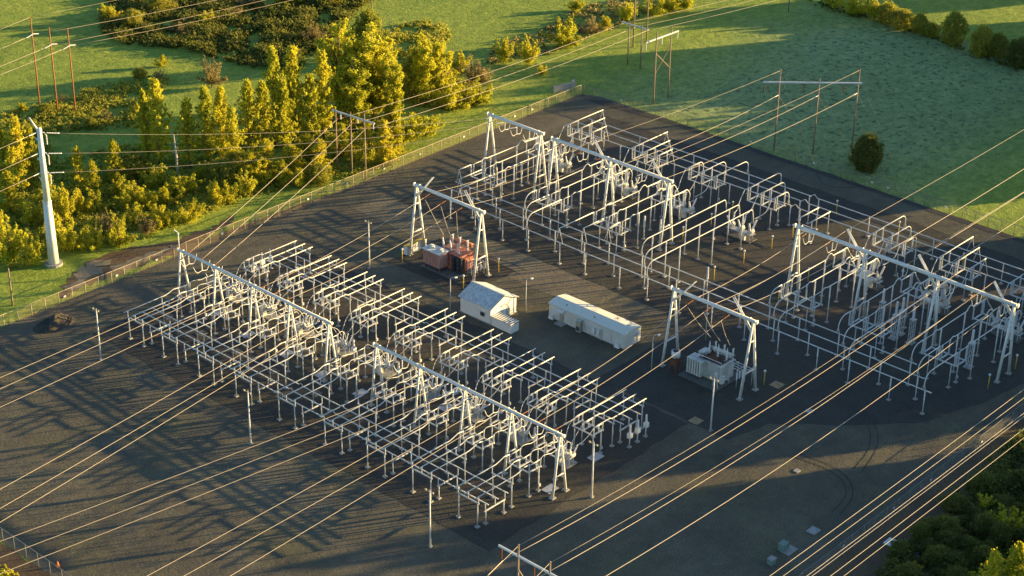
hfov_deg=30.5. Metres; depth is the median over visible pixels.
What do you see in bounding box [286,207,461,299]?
overhead wire
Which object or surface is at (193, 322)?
bus bar
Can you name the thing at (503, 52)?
willow shrub
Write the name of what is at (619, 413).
bus bar
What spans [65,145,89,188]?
birch tree
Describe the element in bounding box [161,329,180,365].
bus support frame
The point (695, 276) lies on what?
long bus bar
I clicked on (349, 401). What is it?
bus bar
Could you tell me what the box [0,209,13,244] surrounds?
willow shrub
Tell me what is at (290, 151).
birch tree
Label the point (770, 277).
overhead wire
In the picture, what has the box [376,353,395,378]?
circuit breaker
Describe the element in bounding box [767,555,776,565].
utility box
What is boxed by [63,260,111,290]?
sand patch
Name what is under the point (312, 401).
cross bus bar
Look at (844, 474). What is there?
tyre track
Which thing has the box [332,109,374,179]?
line structure
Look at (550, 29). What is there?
thicket
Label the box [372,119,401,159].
birch tree
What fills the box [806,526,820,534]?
access cover
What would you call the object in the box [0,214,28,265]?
alder shrub
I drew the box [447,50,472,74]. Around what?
willow shrub
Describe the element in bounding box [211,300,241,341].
disconnect switch
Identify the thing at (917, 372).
bus bar
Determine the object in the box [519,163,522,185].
insulator column
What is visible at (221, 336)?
bus bar
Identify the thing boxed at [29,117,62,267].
steel monopole
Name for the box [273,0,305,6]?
willow shrub
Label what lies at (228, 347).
cross bus bar
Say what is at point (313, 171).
hawthorn tree
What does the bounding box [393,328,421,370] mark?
disconnect switch
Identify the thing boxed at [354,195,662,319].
gravel road
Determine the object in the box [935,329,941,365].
tall bus post
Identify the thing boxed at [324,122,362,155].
birch tree
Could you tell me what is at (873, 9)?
willow shrub
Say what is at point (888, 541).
access cover
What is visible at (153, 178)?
alder shrub
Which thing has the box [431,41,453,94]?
cottonwood tree
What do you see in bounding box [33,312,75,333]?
spoil heap
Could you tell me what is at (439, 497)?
support frame
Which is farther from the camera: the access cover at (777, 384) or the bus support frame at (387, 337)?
the bus support frame at (387, 337)
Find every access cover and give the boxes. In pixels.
[688,417,703,424]
[769,381,784,388]
[805,408,814,413]
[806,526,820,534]
[883,537,896,545]
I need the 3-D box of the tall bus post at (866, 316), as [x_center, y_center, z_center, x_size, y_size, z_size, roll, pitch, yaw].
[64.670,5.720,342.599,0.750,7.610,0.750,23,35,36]
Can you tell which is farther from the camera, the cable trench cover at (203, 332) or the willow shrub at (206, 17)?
the willow shrub at (206, 17)
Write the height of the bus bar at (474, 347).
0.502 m
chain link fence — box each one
[0,85,579,326]
[0,527,70,575]
[585,85,1021,235]
[798,403,1023,575]
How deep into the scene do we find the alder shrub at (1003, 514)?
289.10 m
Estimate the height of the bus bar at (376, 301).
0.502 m
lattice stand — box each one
[876,288,885,326]
[888,301,899,340]
[895,297,905,336]
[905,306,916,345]
[963,329,974,369]
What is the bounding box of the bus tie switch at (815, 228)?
[798,207,830,243]
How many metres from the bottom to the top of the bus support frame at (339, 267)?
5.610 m
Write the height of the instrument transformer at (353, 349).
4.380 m
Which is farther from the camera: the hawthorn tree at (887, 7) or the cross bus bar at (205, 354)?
the hawthorn tree at (887, 7)
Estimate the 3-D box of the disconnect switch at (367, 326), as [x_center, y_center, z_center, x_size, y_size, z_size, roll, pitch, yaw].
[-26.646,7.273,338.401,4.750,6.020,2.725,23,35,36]
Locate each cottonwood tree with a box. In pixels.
[315,17,360,103]
[329,54,381,131]
[343,22,398,120]
[378,51,404,125]
[407,32,442,104]
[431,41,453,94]
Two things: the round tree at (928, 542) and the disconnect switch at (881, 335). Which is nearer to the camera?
the round tree at (928, 542)
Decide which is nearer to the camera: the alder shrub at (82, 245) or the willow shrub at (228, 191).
the alder shrub at (82, 245)
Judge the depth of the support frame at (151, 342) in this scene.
338.20 m
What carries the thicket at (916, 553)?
on the earth verge at (866, 567)
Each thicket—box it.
[0,73,169,136]
[0,119,409,270]
[0,564,19,575]
[3,157,317,254]
[95,0,373,68]
[383,16,488,110]
[486,0,683,63]
[811,0,1022,70]
[872,428,1023,575]
[889,537,937,575]
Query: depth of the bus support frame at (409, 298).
345.89 m
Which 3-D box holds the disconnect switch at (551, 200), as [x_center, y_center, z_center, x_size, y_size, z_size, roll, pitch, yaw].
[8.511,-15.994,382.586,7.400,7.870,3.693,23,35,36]
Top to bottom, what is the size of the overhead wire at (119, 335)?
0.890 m
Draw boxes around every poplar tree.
[129,87,154,157]
[136,77,176,167]
[171,94,201,169]
[192,84,219,162]
[211,85,230,156]
[219,108,247,160]
[234,79,267,150]
[250,79,282,143]
[261,45,287,147]
[268,78,298,144]
[275,45,313,143]
[294,73,329,144]
[306,48,339,139]
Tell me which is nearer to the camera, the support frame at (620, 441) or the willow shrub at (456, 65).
the support frame at (620, 441)
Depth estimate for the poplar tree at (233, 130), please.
403.06 m
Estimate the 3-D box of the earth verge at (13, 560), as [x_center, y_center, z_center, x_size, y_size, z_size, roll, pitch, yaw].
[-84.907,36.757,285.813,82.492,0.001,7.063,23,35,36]
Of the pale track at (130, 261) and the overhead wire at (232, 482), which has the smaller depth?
the overhead wire at (232, 482)
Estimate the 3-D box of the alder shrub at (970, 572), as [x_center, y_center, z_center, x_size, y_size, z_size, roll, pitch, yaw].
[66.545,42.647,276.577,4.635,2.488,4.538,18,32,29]
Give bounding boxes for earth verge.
[0,543,50,575]
[816,418,1023,575]
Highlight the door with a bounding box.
[506,305,510,315]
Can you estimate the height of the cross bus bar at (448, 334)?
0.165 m
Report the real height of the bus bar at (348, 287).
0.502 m
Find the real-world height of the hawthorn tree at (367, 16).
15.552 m
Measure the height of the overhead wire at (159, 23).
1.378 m
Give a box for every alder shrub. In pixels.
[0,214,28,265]
[18,235,44,266]
[19,199,43,224]
[53,211,86,251]
[71,224,95,251]
[81,224,106,250]
[114,180,147,209]
[124,201,147,224]
[135,163,173,189]
[163,207,180,226]
[164,170,205,195]
[170,202,203,222]
[193,159,220,178]
[230,168,257,194]
[390,112,429,141]
[408,113,445,137]
[432,78,460,110]
[449,82,478,109]
[466,75,496,103]
[614,2,637,21]
[638,0,666,16]
[675,0,694,10]
[824,0,844,8]
[841,0,868,15]
[948,568,974,575]
[970,493,996,507]
[989,502,1020,530]
[999,515,1023,529]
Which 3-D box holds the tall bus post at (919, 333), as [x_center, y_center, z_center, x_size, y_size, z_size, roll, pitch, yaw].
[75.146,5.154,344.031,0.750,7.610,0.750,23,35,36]
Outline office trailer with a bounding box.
[548,294,641,348]
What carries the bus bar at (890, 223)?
attached to the disconnect switch at (889, 248)
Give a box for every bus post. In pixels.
[501,162,503,194]
[511,166,515,199]
[514,146,517,178]
[526,151,529,183]
[537,155,540,187]
[552,232,556,252]
[553,182,556,215]
[565,187,568,220]
[577,191,581,225]
[591,175,594,208]
[609,204,613,237]
[611,255,615,276]
[635,192,638,225]
[635,214,639,248]
[644,279,648,300]
[648,196,651,230]
[649,237,652,271]
[662,242,666,277]
[677,247,680,282]
[682,220,686,254]
[695,225,700,259]
[709,230,713,265]
[711,205,716,238]
[725,210,729,244]
[738,215,743,249]
[770,319,774,341]
[775,332,779,354]
[794,275,800,311]
[805,333,809,355]
[809,280,815,317]
[814,348,818,370]
[819,261,825,296]
[825,286,830,322]
[834,266,840,302]
[840,347,844,370]
[845,361,850,383]
[849,272,855,308]
[863,301,868,337]
[866,347,871,369]
[876,362,881,384]
[878,307,884,344]
[886,378,891,400]
[887,286,893,322]
[893,314,900,350]
[902,292,909,328]
[913,377,918,400]
[918,298,924,334]
[920,391,925,414]
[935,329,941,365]
[951,335,958,372]
[958,313,965,350]
[967,341,975,379]
[974,319,982,356]
[991,325,998,362]
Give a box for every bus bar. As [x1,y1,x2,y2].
[124,287,178,312]
[131,291,186,316]
[133,316,278,393]
[138,295,193,320]
[143,312,288,388]
[153,308,298,384]
[157,304,212,330]
[165,308,220,334]
[173,312,227,338]
[193,322,248,349]
[201,326,256,353]
[209,330,264,357]
[230,342,284,369]
[239,346,293,373]
[243,240,297,261]
[247,350,302,378]
[251,243,304,264]
[258,247,311,268]
[270,258,415,326]
[274,363,329,392]
[277,255,331,277]
[279,255,424,322]
[282,367,337,396]
[283,395,320,415]
[285,259,338,281]
[287,251,433,318]
[291,372,346,401]
[293,262,346,284]
[294,392,330,410]
[304,387,339,405]
[313,272,366,294]
[320,386,375,416]
[321,275,374,298]
[326,419,488,504]
[329,279,382,302]
[329,391,384,421]
[334,412,497,498]
[338,395,393,426]
[344,407,507,493]
[350,288,404,312]
[359,292,412,316]
[362,408,417,439]
[367,296,420,320]
[372,413,427,444]
[381,417,436,449]
[394,308,447,332]
[403,312,456,336]
[408,431,463,463]
[411,316,464,341]
[418,436,472,468]
[422,330,455,345]
[428,441,482,473]
[430,325,465,342]
[437,320,474,337]
[440,329,493,354]
[445,186,923,378]
[449,333,502,358]
[454,454,509,488]
[455,181,916,364]
[457,169,482,192]
[457,173,494,201]
[458,337,511,363]
[461,348,623,424]
[464,459,519,493]
[470,344,631,419]
[475,464,529,498]
[478,339,640,414]
[482,136,546,160]
[482,348,535,375]
[486,213,931,392]
[491,352,544,379]
[494,140,556,164]
[501,356,554,383]
[506,144,565,168]
[525,194,548,218]
[525,199,561,228]
[527,368,580,396]
[537,373,590,401]
[547,377,599,405]
[548,160,605,184]
[556,212,593,242]
[560,164,622,189]
[564,110,604,125]
[571,127,791,205]
[573,168,632,193]
[573,389,626,418]
[575,118,606,131]
[579,122,801,200]
[580,217,606,242]
[583,394,635,423]
[587,126,608,140]
[588,118,810,195]
[593,398,646,427]
[605,180,666,206]
[618,185,679,211]
[629,131,668,148]
[631,189,689,216]
[641,140,671,153]
[641,200,726,254]
[644,205,739,265]
[645,210,753,277]
[653,149,674,163]
[698,162,726,173]
[711,161,748,178]
[744,173,781,190]
[758,182,785,194]
[772,290,796,318]
[776,296,811,330]
[792,247,854,278]
[798,208,1023,288]
[808,203,1023,279]
[808,253,863,283]
[817,198,1023,270]
[823,258,878,289]
[836,311,850,332]
[842,317,866,345]
[846,323,882,359]
[861,272,921,304]
[870,216,906,234]
[877,278,933,310]
[885,226,911,239]
[893,283,947,316]
[910,339,923,361]
[915,346,940,375]
[921,352,957,389]
[934,298,992,332]
[937,236,974,258]
[951,304,1006,338]
[952,247,980,264]
[968,258,987,274]
[968,310,1021,345]
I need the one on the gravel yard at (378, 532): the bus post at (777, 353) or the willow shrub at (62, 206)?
the bus post at (777, 353)
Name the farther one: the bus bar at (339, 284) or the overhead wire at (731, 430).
the bus bar at (339, 284)
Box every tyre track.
[791,456,846,511]
[798,453,852,513]
[804,380,870,468]
[811,376,877,472]
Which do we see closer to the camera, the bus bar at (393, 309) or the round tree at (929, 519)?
the round tree at (929, 519)
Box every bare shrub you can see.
[54,92,65,100]
[91,207,114,234]
[98,109,114,119]
[135,212,158,234]
[152,67,167,78]
[167,21,196,34]
[196,55,227,87]
[227,6,246,14]
[234,0,261,6]
[300,18,326,39]
[457,54,485,85]
[469,65,494,85]
[577,15,609,33]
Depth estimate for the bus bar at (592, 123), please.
414.44 m
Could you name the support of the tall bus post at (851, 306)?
on the gravel yard at (378, 532)
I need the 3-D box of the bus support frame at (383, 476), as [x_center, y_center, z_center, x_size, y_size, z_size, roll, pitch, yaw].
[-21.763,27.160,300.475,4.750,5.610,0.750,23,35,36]
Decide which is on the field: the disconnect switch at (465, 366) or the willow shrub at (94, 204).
the willow shrub at (94, 204)
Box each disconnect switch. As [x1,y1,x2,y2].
[178,283,207,324]
[206,273,230,311]
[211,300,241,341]
[240,290,265,329]
[243,258,269,295]
[247,318,277,360]
[275,307,300,347]
[277,274,304,312]
[285,336,314,380]
[312,326,339,366]
[313,291,340,329]
[328,358,358,402]
[350,308,377,348]
[355,347,382,387]
[374,381,405,427]
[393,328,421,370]
[401,369,429,412]
[416,402,448,449]
[439,350,468,392]
[444,390,472,433]
[461,425,494,473]
[470,160,506,204]
[481,371,511,413]
[489,412,518,456]
[507,448,541,497]
[525,137,561,180]
[526,392,556,436]
[534,435,565,480]
[535,185,572,231]
[567,120,602,162]
[571,413,603,458]
[590,161,628,205]
[593,207,631,254]
[631,142,667,186]
[647,181,685,226]
[688,162,725,207]
[747,183,785,229]
[780,279,822,330]
[833,249,875,298]
[848,305,892,358]
[871,228,913,276]
[900,273,944,324]
[921,333,967,388]
[938,250,981,301]
[972,299,1018,352]
[1009,276,1023,314]
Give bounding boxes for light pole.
[92,307,102,359]
[243,389,252,444]
[364,220,371,268]
[424,488,433,547]
[588,440,597,497]
[708,377,718,431]
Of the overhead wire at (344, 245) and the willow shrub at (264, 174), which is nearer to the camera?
the overhead wire at (344, 245)
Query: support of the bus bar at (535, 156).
attached to the disconnect switch at (549, 153)
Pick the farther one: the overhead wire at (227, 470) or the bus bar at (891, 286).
the bus bar at (891, 286)
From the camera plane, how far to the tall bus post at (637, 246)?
374.65 m
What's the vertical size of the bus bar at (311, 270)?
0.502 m
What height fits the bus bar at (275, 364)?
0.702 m
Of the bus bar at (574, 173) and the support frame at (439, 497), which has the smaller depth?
the support frame at (439, 497)
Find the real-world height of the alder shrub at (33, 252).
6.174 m
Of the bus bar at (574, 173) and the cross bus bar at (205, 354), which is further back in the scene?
the bus bar at (574, 173)
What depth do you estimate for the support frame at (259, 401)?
320.72 m
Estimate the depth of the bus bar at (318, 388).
313.78 m
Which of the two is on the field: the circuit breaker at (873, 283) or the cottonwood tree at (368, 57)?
the cottonwood tree at (368, 57)
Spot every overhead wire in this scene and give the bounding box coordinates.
[0,277,228,377]
[0,281,237,388]
[0,383,447,557]
[0,389,460,573]
[1,289,253,406]
[1,315,308,488]
[1,321,318,507]
[1,323,323,521]
[1,376,433,540]
[39,0,214,33]
[46,118,490,134]
[48,122,502,153]
[50,127,516,172]
[59,0,263,43]
[77,0,290,44]
[147,396,473,575]
[184,404,489,575]
[189,118,337,252]
[202,122,352,258]
[215,127,366,264]
[230,410,503,575]
[261,194,428,287]
[273,201,444,293]
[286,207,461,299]
[339,23,622,118]
[356,27,634,123]
[369,32,642,128]
[437,145,562,191]
[455,151,580,197]
[464,158,599,206]
[468,141,591,189]
[506,284,947,558]
[520,272,958,544]
[522,300,692,413]
[538,307,710,421]
[541,294,974,575]
[552,283,991,561]
[554,315,728,429]
[596,71,778,139]
[606,304,1002,575]
[627,0,725,22]
[627,95,777,162]
[640,95,817,172]
[643,0,752,25]
[648,0,775,30]
[656,75,848,159]
[667,93,856,177]
[698,233,806,296]
[715,242,829,303]
[732,250,853,310]
[737,232,843,295]
[770,389,1023,575]
[783,399,1021,575]
[807,413,1023,575]
[812,417,1022,575]
[831,430,1021,575]
[844,439,1021,575]
[853,131,1020,226]
[876,170,1021,257]
[902,192,1023,267]
[920,192,1022,254]
[934,217,1022,272]
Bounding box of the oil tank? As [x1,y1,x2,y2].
[669,349,680,373]
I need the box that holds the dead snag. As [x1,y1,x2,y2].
[169,135,178,175]
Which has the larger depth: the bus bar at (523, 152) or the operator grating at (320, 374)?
the bus bar at (523, 152)
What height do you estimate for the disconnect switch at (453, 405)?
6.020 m
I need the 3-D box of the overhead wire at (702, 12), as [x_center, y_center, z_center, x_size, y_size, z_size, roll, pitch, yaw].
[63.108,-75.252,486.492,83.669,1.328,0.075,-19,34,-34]
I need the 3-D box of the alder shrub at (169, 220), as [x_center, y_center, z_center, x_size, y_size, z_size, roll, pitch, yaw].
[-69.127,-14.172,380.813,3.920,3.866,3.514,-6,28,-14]
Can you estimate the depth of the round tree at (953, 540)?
283.08 m
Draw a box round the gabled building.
[458,281,518,324]
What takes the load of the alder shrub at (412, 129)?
on the field
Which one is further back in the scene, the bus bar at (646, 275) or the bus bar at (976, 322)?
the bus bar at (646, 275)
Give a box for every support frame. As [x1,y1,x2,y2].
[127,312,146,346]
[149,317,172,344]
[161,297,179,331]
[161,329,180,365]
[183,335,206,362]
[195,315,214,349]
[196,348,216,384]
[220,354,241,382]
[231,333,250,368]
[234,368,254,405]
[257,374,280,402]
[264,254,279,286]
[268,352,288,388]
[277,391,297,429]
[286,260,305,284]
[294,242,312,274]
[298,270,314,303]
[301,397,322,426]
[311,375,330,411]
[320,276,340,300]
[322,416,344,454]
[328,257,346,290]
[333,287,350,321]
[347,421,370,451]
[356,292,376,318]
[357,398,378,436]
[363,274,381,306]
[365,438,387,477]
[370,305,390,339]
[390,444,413,474]
[393,310,413,336]
[399,420,421,458]
[400,291,419,324]
[410,463,433,502]
[413,325,433,360]
[436,468,459,499]
[437,330,457,357]
[443,310,463,344]
[444,443,467,483]
[456,487,479,528]
[459,346,480,382]
[482,492,506,524]
[483,351,503,378]
[489,331,509,366]
[490,467,513,507]
[502,366,522,402]
[527,371,546,399]
[530,350,552,386]
[547,387,568,424]
[572,392,591,421]
[575,372,597,407]
[591,409,614,446]
[617,414,637,443]
[620,392,643,429]
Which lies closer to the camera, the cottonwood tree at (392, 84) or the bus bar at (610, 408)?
the bus bar at (610, 408)
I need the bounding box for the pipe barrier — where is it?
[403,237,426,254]
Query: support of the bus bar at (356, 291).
on the bus support frame at (380, 305)
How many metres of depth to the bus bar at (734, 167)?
393.69 m
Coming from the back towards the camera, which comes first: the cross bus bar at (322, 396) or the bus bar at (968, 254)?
the bus bar at (968, 254)
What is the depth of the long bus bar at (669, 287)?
338.55 m
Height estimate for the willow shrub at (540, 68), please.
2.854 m
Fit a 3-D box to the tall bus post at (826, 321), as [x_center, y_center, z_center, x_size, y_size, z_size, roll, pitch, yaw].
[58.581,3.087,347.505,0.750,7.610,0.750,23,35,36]
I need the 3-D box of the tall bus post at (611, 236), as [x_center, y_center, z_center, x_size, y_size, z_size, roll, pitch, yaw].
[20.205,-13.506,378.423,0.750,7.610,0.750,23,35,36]
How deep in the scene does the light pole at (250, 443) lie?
306.17 m
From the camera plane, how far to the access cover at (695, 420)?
317.10 m
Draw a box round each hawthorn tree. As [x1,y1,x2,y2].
[36,102,53,113]
[81,116,97,128]
[112,149,159,179]
[119,7,144,27]
[131,65,148,79]
[140,0,180,10]
[202,156,244,185]
[221,148,246,171]
[304,163,332,185]
[318,0,345,4]
[346,5,386,55]
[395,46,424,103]
[875,2,897,24]
[886,8,914,30]
[909,12,929,34]
[920,22,941,37]
[936,5,970,47]
[966,22,997,58]
[982,31,1010,59]
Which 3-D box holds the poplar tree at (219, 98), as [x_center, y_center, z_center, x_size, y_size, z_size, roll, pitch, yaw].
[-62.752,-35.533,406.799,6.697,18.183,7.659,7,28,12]
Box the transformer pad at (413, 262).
[388,238,514,293]
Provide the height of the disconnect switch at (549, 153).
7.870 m
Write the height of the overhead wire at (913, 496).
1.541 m
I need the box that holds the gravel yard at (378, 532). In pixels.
[0,94,1023,575]
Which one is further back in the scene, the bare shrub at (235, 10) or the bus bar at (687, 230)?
the bare shrub at (235, 10)
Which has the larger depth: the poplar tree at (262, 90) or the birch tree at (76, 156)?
the poplar tree at (262, 90)
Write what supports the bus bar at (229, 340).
on the bus support frame at (242, 344)
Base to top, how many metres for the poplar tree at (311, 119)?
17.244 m
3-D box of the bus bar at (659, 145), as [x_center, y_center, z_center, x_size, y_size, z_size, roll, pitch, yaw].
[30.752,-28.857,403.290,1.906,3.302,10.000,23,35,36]
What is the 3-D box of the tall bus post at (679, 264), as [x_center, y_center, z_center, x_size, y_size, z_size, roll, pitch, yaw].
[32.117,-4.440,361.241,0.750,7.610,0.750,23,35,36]
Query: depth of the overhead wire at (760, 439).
281.97 m
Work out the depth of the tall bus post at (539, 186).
399.61 m
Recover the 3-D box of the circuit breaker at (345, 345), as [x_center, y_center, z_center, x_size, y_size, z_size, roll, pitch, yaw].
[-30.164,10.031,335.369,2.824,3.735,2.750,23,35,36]
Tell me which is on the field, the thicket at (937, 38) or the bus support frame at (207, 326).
the thicket at (937, 38)
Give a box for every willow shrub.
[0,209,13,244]
[15,101,30,110]
[41,217,60,235]
[50,182,76,222]
[68,185,92,213]
[84,189,114,214]
[97,3,122,18]
[105,210,137,247]
[108,174,136,198]
[128,102,139,114]
[142,189,161,209]
[149,203,169,229]
[151,54,169,67]
[154,184,182,206]
[184,197,205,217]
[198,9,217,22]
[206,177,232,207]
[216,180,238,202]
[247,160,272,186]
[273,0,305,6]
[273,165,290,183]
[290,167,303,187]
[357,141,378,165]
[375,140,396,166]
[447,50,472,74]
[492,36,514,63]
[515,34,540,64]
[533,65,548,74]
[539,14,582,49]
[563,0,584,12]
[598,16,613,30]
[657,0,682,11]
[860,0,886,18]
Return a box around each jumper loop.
[193,260,209,272]
[379,350,395,364]
[393,358,409,371]
[484,401,500,416]
[512,414,529,430]
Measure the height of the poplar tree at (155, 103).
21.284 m
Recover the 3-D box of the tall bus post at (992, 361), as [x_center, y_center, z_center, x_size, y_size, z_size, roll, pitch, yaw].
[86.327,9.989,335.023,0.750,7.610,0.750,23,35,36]
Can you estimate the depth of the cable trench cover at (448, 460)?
304.38 m
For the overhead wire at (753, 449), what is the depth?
286.51 m
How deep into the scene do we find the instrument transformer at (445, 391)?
319.08 m
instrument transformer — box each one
[259,252,264,272]
[268,249,272,269]
[351,339,356,361]
[396,361,401,383]
[442,385,447,406]
[531,427,537,450]
[627,425,632,448]
[634,420,640,442]
[643,414,648,437]
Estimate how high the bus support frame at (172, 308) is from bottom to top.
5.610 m
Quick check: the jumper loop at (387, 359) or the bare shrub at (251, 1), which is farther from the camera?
the bare shrub at (251, 1)
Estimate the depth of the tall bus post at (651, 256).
365.29 m
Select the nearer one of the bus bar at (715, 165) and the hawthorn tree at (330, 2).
the bus bar at (715, 165)
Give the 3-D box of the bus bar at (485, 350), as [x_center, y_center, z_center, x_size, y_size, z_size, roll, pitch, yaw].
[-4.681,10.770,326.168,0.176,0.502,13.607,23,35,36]
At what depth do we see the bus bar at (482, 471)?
291.99 m
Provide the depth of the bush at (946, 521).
286.05 m
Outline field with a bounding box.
[0,0,1023,575]
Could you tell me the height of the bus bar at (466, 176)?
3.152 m
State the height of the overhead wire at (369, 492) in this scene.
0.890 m
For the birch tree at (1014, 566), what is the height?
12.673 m
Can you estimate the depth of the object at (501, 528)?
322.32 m
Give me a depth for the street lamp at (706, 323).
340.54 m
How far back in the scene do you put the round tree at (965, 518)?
290.12 m
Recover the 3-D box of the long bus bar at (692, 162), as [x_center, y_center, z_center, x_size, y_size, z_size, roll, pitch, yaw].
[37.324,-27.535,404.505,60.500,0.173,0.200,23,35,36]
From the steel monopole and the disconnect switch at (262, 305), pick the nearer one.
the disconnect switch at (262, 305)
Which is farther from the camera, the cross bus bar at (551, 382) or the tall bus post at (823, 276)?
the tall bus post at (823, 276)
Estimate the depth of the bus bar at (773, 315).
340.32 m
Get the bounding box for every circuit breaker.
[226,279,245,303]
[259,296,279,320]
[295,313,315,338]
[334,331,352,356]
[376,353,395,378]
[421,375,442,401]
[464,396,485,423]
[510,418,531,445]
[545,149,573,174]
[555,440,577,468]
[609,170,639,198]
[666,190,696,220]
[724,212,756,242]
[849,258,884,290]
[916,286,952,316]
[987,308,1023,343]
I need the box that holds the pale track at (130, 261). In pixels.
[109,244,172,271]
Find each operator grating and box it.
[240,332,253,337]
[278,349,292,357]
[314,370,329,377]
[352,389,367,395]
[439,404,452,411]
[447,387,462,394]
[541,484,558,493]
[587,452,603,461]
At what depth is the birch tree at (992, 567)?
265.99 m
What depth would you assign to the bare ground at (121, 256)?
370.35 m
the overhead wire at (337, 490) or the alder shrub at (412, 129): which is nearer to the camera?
the overhead wire at (337, 490)
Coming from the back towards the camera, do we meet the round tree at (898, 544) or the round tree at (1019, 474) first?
the round tree at (1019, 474)
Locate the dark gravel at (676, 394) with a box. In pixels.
[400,115,1023,439]
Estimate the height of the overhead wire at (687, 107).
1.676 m
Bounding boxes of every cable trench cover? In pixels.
[162,313,173,318]
[195,330,206,336]
[230,349,242,354]
[267,368,279,374]
[309,390,321,396]
[356,414,368,420]
[397,435,410,442]
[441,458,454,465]
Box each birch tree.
[0,114,32,191]
[0,127,27,177]
[0,169,30,212]
[22,124,39,187]
[32,173,63,211]
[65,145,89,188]
[83,159,106,194]
[98,139,129,181]
[233,149,262,182]
[255,138,279,179]
[271,143,308,174]
[271,159,289,186]
[293,132,325,159]
[302,138,334,174]
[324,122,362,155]
[329,99,376,128]
[353,119,377,155]
[370,102,408,123]
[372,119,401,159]
[389,118,411,153]
[979,547,1001,575]
[997,541,1023,575]
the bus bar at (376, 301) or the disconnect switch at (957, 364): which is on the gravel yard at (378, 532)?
the disconnect switch at (957, 364)
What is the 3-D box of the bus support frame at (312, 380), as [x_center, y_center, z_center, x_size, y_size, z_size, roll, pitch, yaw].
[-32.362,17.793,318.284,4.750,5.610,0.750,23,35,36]
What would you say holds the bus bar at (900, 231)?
attached to the disconnect switch at (889, 248)
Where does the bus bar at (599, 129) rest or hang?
attached to the disconnect switch at (590, 136)
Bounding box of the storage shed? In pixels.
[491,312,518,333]
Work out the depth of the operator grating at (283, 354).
335.30 m
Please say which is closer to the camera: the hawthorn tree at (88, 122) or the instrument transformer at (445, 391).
the instrument transformer at (445, 391)
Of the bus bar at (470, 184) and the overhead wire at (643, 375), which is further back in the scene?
the bus bar at (470, 184)
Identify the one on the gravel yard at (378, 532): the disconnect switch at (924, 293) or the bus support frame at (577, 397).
the disconnect switch at (924, 293)
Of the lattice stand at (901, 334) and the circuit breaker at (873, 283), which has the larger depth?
the circuit breaker at (873, 283)
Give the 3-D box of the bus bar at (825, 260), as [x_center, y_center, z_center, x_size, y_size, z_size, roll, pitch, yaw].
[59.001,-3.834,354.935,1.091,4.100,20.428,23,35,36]
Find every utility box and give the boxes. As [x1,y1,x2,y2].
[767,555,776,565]
[778,539,797,555]
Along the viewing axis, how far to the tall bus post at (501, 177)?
396.14 m
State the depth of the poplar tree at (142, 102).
403.26 m
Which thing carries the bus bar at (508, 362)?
on the bus support frame at (519, 401)
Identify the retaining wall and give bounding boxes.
[553,79,574,92]
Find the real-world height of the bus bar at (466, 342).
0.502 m
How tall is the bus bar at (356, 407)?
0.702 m
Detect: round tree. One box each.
[844,128,885,173]
[886,548,905,563]
[887,538,916,557]
[891,561,927,575]
[908,521,934,544]
[912,515,949,534]
[916,537,939,555]
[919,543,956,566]
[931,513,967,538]
[932,529,966,550]
[937,492,972,514]
[937,549,974,571]
[939,564,969,575]
[951,534,982,554]
[956,513,970,528]
[961,505,984,521]
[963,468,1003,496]
[967,543,992,569]
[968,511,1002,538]
[978,539,1000,550]
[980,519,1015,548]
[988,492,1019,513]
[993,472,1023,495]
[1001,35,1023,69]
[1009,467,1023,495]
[1009,501,1023,516]
[1011,526,1023,543]
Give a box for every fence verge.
[172,191,337,257]
[584,99,1023,242]
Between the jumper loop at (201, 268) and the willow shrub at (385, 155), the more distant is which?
the willow shrub at (385, 155)
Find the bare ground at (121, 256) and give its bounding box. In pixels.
[57,214,234,298]
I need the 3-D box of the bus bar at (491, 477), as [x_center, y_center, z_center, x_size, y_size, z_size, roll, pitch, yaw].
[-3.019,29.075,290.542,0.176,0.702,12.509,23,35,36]
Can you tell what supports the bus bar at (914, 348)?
attached to the disconnect switch at (957, 364)
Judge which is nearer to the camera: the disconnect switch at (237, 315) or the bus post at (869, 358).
the bus post at (869, 358)
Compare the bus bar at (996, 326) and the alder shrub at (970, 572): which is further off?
the bus bar at (996, 326)
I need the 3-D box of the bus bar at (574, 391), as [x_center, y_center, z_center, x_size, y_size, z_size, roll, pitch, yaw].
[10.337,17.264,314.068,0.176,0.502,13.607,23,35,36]
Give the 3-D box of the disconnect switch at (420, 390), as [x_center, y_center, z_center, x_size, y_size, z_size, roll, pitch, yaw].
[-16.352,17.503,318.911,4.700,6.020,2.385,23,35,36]
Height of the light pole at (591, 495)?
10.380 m
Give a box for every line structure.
[8,268,13,305]
[26,17,39,104]
[44,27,57,111]
[63,28,75,109]
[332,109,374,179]
[498,544,556,575]
[622,21,648,68]
[632,0,648,46]
[645,26,678,103]
[763,69,892,161]
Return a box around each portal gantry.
[175,248,338,382]
[368,342,569,500]
[408,177,490,282]
[480,112,549,199]
[543,136,674,250]
[659,281,758,400]
[782,223,1019,383]
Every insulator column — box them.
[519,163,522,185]
[641,216,645,239]
[657,219,661,242]
[706,267,708,290]
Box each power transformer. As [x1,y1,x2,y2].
[420,234,485,280]
[678,341,752,391]
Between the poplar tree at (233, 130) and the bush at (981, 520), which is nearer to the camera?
the bush at (981, 520)
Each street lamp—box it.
[450,276,457,310]
[525,277,533,311]
[651,334,660,369]
[705,306,713,340]
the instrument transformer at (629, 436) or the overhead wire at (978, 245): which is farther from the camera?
the overhead wire at (978, 245)

